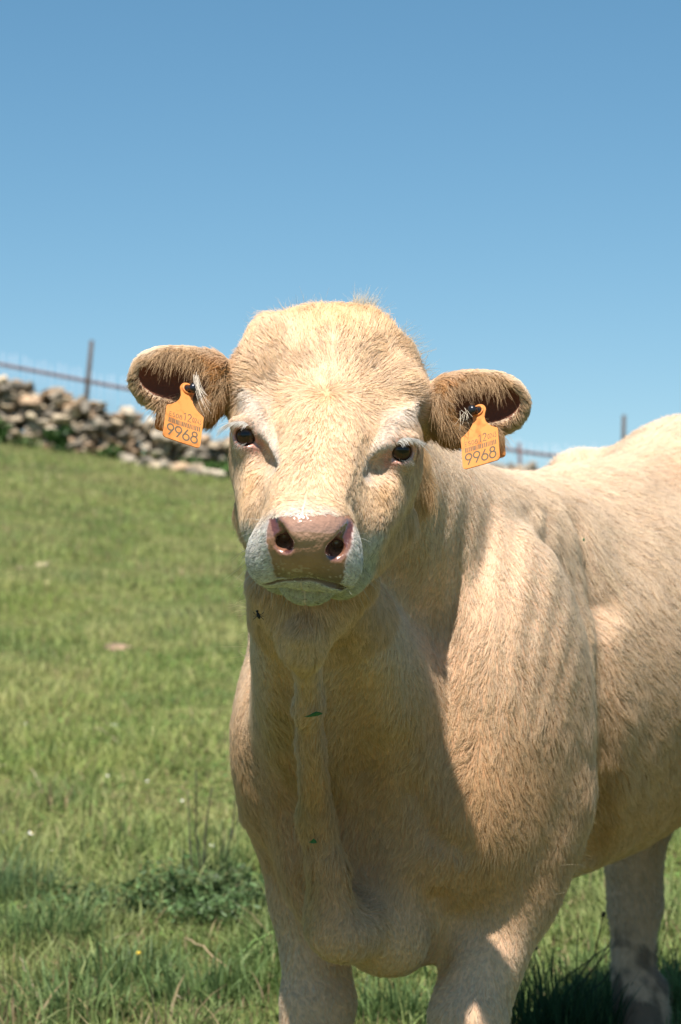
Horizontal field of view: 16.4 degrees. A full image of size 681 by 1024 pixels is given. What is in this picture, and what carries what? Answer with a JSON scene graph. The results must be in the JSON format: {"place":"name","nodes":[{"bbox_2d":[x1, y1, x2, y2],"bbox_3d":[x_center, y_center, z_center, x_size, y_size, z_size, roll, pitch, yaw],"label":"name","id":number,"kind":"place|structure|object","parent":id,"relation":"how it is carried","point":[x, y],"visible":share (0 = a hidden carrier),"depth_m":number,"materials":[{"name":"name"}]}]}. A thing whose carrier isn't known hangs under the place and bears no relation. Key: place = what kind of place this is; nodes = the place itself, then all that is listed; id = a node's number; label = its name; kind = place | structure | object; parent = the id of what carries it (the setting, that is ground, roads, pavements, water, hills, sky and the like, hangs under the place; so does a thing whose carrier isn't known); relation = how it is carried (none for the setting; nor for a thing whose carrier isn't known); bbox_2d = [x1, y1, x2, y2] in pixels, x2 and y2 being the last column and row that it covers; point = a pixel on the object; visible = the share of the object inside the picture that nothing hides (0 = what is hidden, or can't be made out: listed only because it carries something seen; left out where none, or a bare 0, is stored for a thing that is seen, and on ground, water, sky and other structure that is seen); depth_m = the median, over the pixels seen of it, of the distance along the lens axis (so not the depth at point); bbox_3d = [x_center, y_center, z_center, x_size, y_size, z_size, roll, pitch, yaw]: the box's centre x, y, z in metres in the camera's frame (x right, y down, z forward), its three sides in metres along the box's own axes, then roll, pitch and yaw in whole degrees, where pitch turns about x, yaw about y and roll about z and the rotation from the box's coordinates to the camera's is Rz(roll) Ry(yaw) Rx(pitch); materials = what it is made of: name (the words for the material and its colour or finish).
{"place":"outdoors","nodes":[
{"label":"outdoors","id":0,"kind":"place"},
{"bbox_2d":[0,439,680,1023],"bbox_3d":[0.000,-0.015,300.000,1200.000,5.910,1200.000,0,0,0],"label":"hillside","id":1,"kind":"structure","parent":0,"point":[212,684],"depth_m":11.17,"materials":[{"name":"green plant"}]},
{"bbox_2d":[0,418,11,444],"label":"shrub","id":2,"kind":"object","parent":1,"relation":"on","point":[4,430],"visible":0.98,"depth_m":32.86,"materials":[{"name":"green plant"}]},
{"bbox_2d":[10,429,44,447],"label":"shrub","id":3,"kind":"object","parent":1,"relation":"on","point":[30,441],"visible":0.97,"depth_m":32.84,"materials":[{"name":"green plant"}]},
{"bbox_2d":[0,832,73,904],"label":"grass tuft","id":4,"kind":"object","parent":1,"relation":"on","point":[10,878],"visible":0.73,"depth_m":5.94,"materials":[{"name":"green plant"}]},
{"bbox_2d":[33,562,48,566],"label":"field stone","id":5,"kind":"object","parent":1,"relation":"on","point":[38,564],"visible":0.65,"depth_m":16.28,"materials":[{"name":"stone"}]},
{"bbox_2d":[42,423,74,452],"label":"shrub","id":6,"kind":"object","parent":1,"relation":"on","point":[59,439],"visible":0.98,"depth_m":32.86,"materials":[{"name":"green plant"}]},
{"bbox_2d":[0,877,117,950],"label":"grass tuft","id":7,"kind":"object","parent":1,"relation":"on","point":[40,923],"visible":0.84,"depth_m":5.38,"materials":[{"name":"green plant"}]},
{"bbox_2d":[0,948,147,1023],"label":"grass tuft","id":8,"kind":"object","parent":1,"relation":"on","point":[83,986],"visible":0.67,"depth_m":4.80,"materials":[{"name":"green plant"}]},
{"bbox_2d":[91,443,124,459],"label":"shrub","id":9,"kind":"object","parent":1,"relation":"on","point":[110,452],"visible":0.89,"depth_m":32.86,"materials":[{"name":"green plant"}]},
{"bbox_2d":[105,643,133,650],"bbox_3d":[-1.089,0.668,11.598,0.143,0.045,0.112,0,0,0],"label":"field stone","id":10,"kind":"object","parent":1,"relation":"on","point":[119,646],"visible":0.78,"depth_m":11.56,"materials":[{"name":"stone"}]},
{"bbox_2d":[41,908,199,990],"bbox_3d":[-0.473,0.922,5.064,0.358,0.166,0.417,0,0,0],"label":"grass tuft","id":11,"kind":"object","parent":1,"relation":"on","point":[164,959],"visible":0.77,"depth_m":5.03,"materials":[{"name":"green plant"}]},
{"bbox_2d":[118,453,135,463],"bbox_3d":[-2.935,-0.712,32.410,0.246,0.188,0.174,0,0,0],"label":"boulder","id":12,"kind":"object","parent":1,"relation":"on","point":[127,457],"visible":0.62,"depth_m":32.35,"materials":[{"name":"stone"}]},
{"bbox_2d":[17,854,270,931],"bbox_3d":[-0.410,0.918,5.750,0.723,0.167,0.686,0,0,0],"label":"bush","id":13,"kind":"object","parent":1,"relation":"on","point":[202,906],"visible":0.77,"depth_m":5.66,"materials":[{"name":"green plant"}]},
{"bbox_2d":[138,456,154,466],"bbox_3d":[-2.596,-0.658,31.917,0.239,0.194,0.258,0,0,23],"label":"boulder","id":14,"kind":"object","parent":1,"relation":"on","point":[143,461],"visible":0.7,"depth_m":31.83,"materials":[{"name":"stone"}]},
{"bbox_2d":[147,461,160,469],"bbox_3d":[-2.517,-0.622,31.883,0.186,0.144,0.221,0,0,0],"label":"boulder","id":15,"kind":"object","parent":1,"relation":"on","point":[157,464],"visible":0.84,"depth_m":31.82,"materials":[{"name":"stone"}]},
{"bbox_2d":[157,460,170,469],"bbox_3d":[-2.435,-0.643,32.403,0.162,0.132,0.212,0,0,31],"label":"boulder","id":16,"kind":"object","parent":1,"relation":"on","point":[165,463],"visible":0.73,"depth_m":32.35,"materials":[{"name":"stone"}]},
{"bbox_2d":[168,463,176,469],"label":"boulder","id":17,"kind":"object","parent":1,"relation":"on","point":[171,465],"visible":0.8,"depth_m":32.35,"materials":[{"name":"stone"}]},
{"bbox_2d":[171,462,189,472],"bbox_3d":[-2.208,-0.601,32.415,0.315,0.174,0.275,0,0,0],"label":"boulder","id":18,"kind":"object","parent":1,"relation":"on","point":[179,466],"visible":0.66,"depth_m":32.33,"materials":[{"name":"stone"}]},
{"bbox_2d":[185,467,201,475],"bbox_3d":[-1.979,-0.535,32.132,0.230,0.167,0.258,0,0,-34],"label":"boulder","id":19,"kind":"object","parent":1,"relation":"on","point":[195,470],"visible":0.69,"depth_m":32.05,"materials":[{"name":"stone"}]},
{"bbox_2d":[190,463,203,470],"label":"boulder","id":20,"kind":"object","parent":1,"relation":"on","point":[196,465],"visible":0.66,"depth_m":32.08,"materials":[{"name":"stone"}]},
{"bbox_2d":[182,770,212,878],"bbox_3d":[-0.366,0.823,5.975,0.063,0.344,0.058,0,0,37],"label":"dry weed","id":21,"kind":"object","parent":1,"relation":"on","point":[196,831],"visible":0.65,"depth_m":5.97,"materials":[{"name":"green plant"}]},
{"bbox_2d":[179,453,217,467],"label":"shrub","id":22,"kind":"object","parent":1,"relation":"on","point":[191,461],"visible":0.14,"depth_m":32.81,"materials":[{"name":"green plant"}]},
{"bbox_2d":[121,939,276,1011],"bbox_3d":[-0.305,0.949,4.862,0.353,0.124,0.321,0,0,0],"label":"grass tuft","id":23,"kind":"object","parent":1,"relation":"on","point":[212,980],"visible":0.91,"depth_m":4.86,"materials":[{"name":"green plant"}]},
{"bbox_2d":[185,937,225,966],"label":"dry stalk","id":24,"kind":"object","parent":1,"relation":"on","point":[204,947],"visible":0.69,"depth_m":5.22,"materials":[{"name":"beige plant"}]},
{"bbox_2d":[167,818,251,874],"bbox_3d":[-0.338,0.884,6.123,0.280,0.197,0.343,0,0,0],"label":"grass tuft","id":25,"kind":"object","parent":1,"relation":"on","point":[196,862],"visible":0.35,"depth_m":6.15,"materials":[{"name":"green plant"}]},
{"bbox_2d":[155,858,265,911],"bbox_3d":[-0.211,0.929,5.854,0.522,0.144,0.364,0,0,40],"label":"bush","id":26,"kind":"object","parent":1,"relation":"on","point":[229,871],"visible":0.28,"depth_m":5.79,"materials":[{"name":"green plant"}]},
{"bbox_2d":[194,455,229,476],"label":"shrub","id":27,"kind":"object","parent":1,"relation":"on","point":[223,467],"visible":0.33,"depth_m":32.87,"materials":[{"name":"green plant"}]},
{"bbox_2d":[200,467,224,476],"bbox_3d":[-1.765,-0.522,32.144,0.325,0.184,0.285,0,0,-26],"label":"boulder","id":28,"kind":"object","parent":1,"relation":"on","point":[209,472],"visible":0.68,"depth_m":32.01,"materials":[{"name":"stone"}]},
{"bbox_2d":[214,470,225,479],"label":"boulder","id":29,"kind":"object","parent":1,"relation":"on","point":[221,474],"visible":0.66,"depth_m":31.85,"materials":[{"name":"stone"}]},
{"bbox_2d":[221,794,237,865],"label":"dry weed","id":30,"kind":"object","parent":1,"relation":"on","point":[232,830],"visible":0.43,"depth_m":6.24,"materials":[{"name":"green plant"}]},
{"bbox_2d":[189,943,281,999],"bbox_3d":[-0.185,0.954,4.941,0.280,0.100,0.250,0,0,0],"label":"grass tuft","id":31,"kind":"object","parent":1,"relation":"on","point":[271,985],"visible":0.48,"depth_m":4.91,"materials":[{"name":"green plant"}]},
{"bbox_2d":[235,931,273,957],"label":"green stalk","id":32,"kind":"object","parent":1,"relation":"on","point":[256,939],"visible":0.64,"depth_m":5.13,"materials":[{"name":"green plant"}]},
{"bbox_2d":[0,375,539,475],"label":"stone wall","id":33,"kind":"structure","parent":1,"relation":"on","point":[27,408],"depth_m":33.51,"materials":[{"name":"stone"}]},
{"bbox_2d":[0,340,625,468],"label":"iron fence","id":34,"kind":"object","parent":1,"relation":"on","point":[88,382],"visible":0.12,"depth_m":34.58,"materials":[{"name":"silver metal"}]},
{"bbox_2d":[352,971,435,1023],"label":"grass tuft","id":35,"kind":"object","parent":1,"relation":"on","point":[395,1007],"visible":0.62,"depth_m":4.71,"materials":[{"name":"green plant"}]},
{"bbox_2d":[125,286,680,1023],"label":"young cow","id":36,"kind":"object","parent":1,"relation":"on","point":[467,774],"visible":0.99,"depth_m":3.30},
{"bbox_2d":[155,383,203,447],"bbox_3d":[-0.200,-0.119,2.920,0.054,0.082,0.122,0,0,-10],"label":"ear tag","id":37,"kind":"object","parent":36,"relation":"attached to","point":[183,421],"visible":0.99,"depth_m":2.88,"materials":[{"name":"plastic"}]},
{"bbox_2d":[253,610,263,619],"bbox_3d":[-0.102,0.128,2.930,0.014,0.012,0.004,0,0,0],"label":"fly","id":38,"kind":"object","parent":36,"relation":"attached to","point":[257,615],"visible":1,"depth_m":2.93,"materials":[{"name":"black"}]},
{"bbox_2d":[305,712,321,716],"bbox_3d":[-0.035,0.263,3.062,0.024,0.008,0.006,0,0,0],"label":"leaf scrap","id":39,"kind":"object","parent":36,"relation":"attached to","point":[315,714],"visible":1,"depth_m":3.06,"materials":[{"name":"green plant"}]},
{"bbox_2d":[461,404,505,468],"bbox_3d":[0.177,-0.093,2.933,0.051,0.082,0.115,0,0,8],"label":"ear tag","id":40,"kind":"object","parent":36,"relation":"attached to","point":[480,441],"visible":1,"depth_m":2.90,"materials":[{"name":"plastic"}]},
{"bbox_2d":[534,911,610,1008],"bbox_3d":[0.485,0.908,4.716,0.207,0.226,0.111,0,0,15],"label":"dry weed","id":41,"kind":"object","parent":1,"relation":"on","point":[603,913],"visible":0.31,"depth_m":4.73,"materials":[{"name":"green plant"}]},
{"bbox_2d":[510,912,640,1023],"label":"rush tuft","id":42,"kind":"object","parent":1,"relation":"on","point":[548,1006],"visible":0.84,"depth_m":4.51,"materials":[{"name":"green plant"}]},
{"bbox_2d":[0,0,680,468],"label":"sky","id":43,"kind":"structure","parent":0,"point":[172,171],"materials":[{"name":"blue"}]}
]}

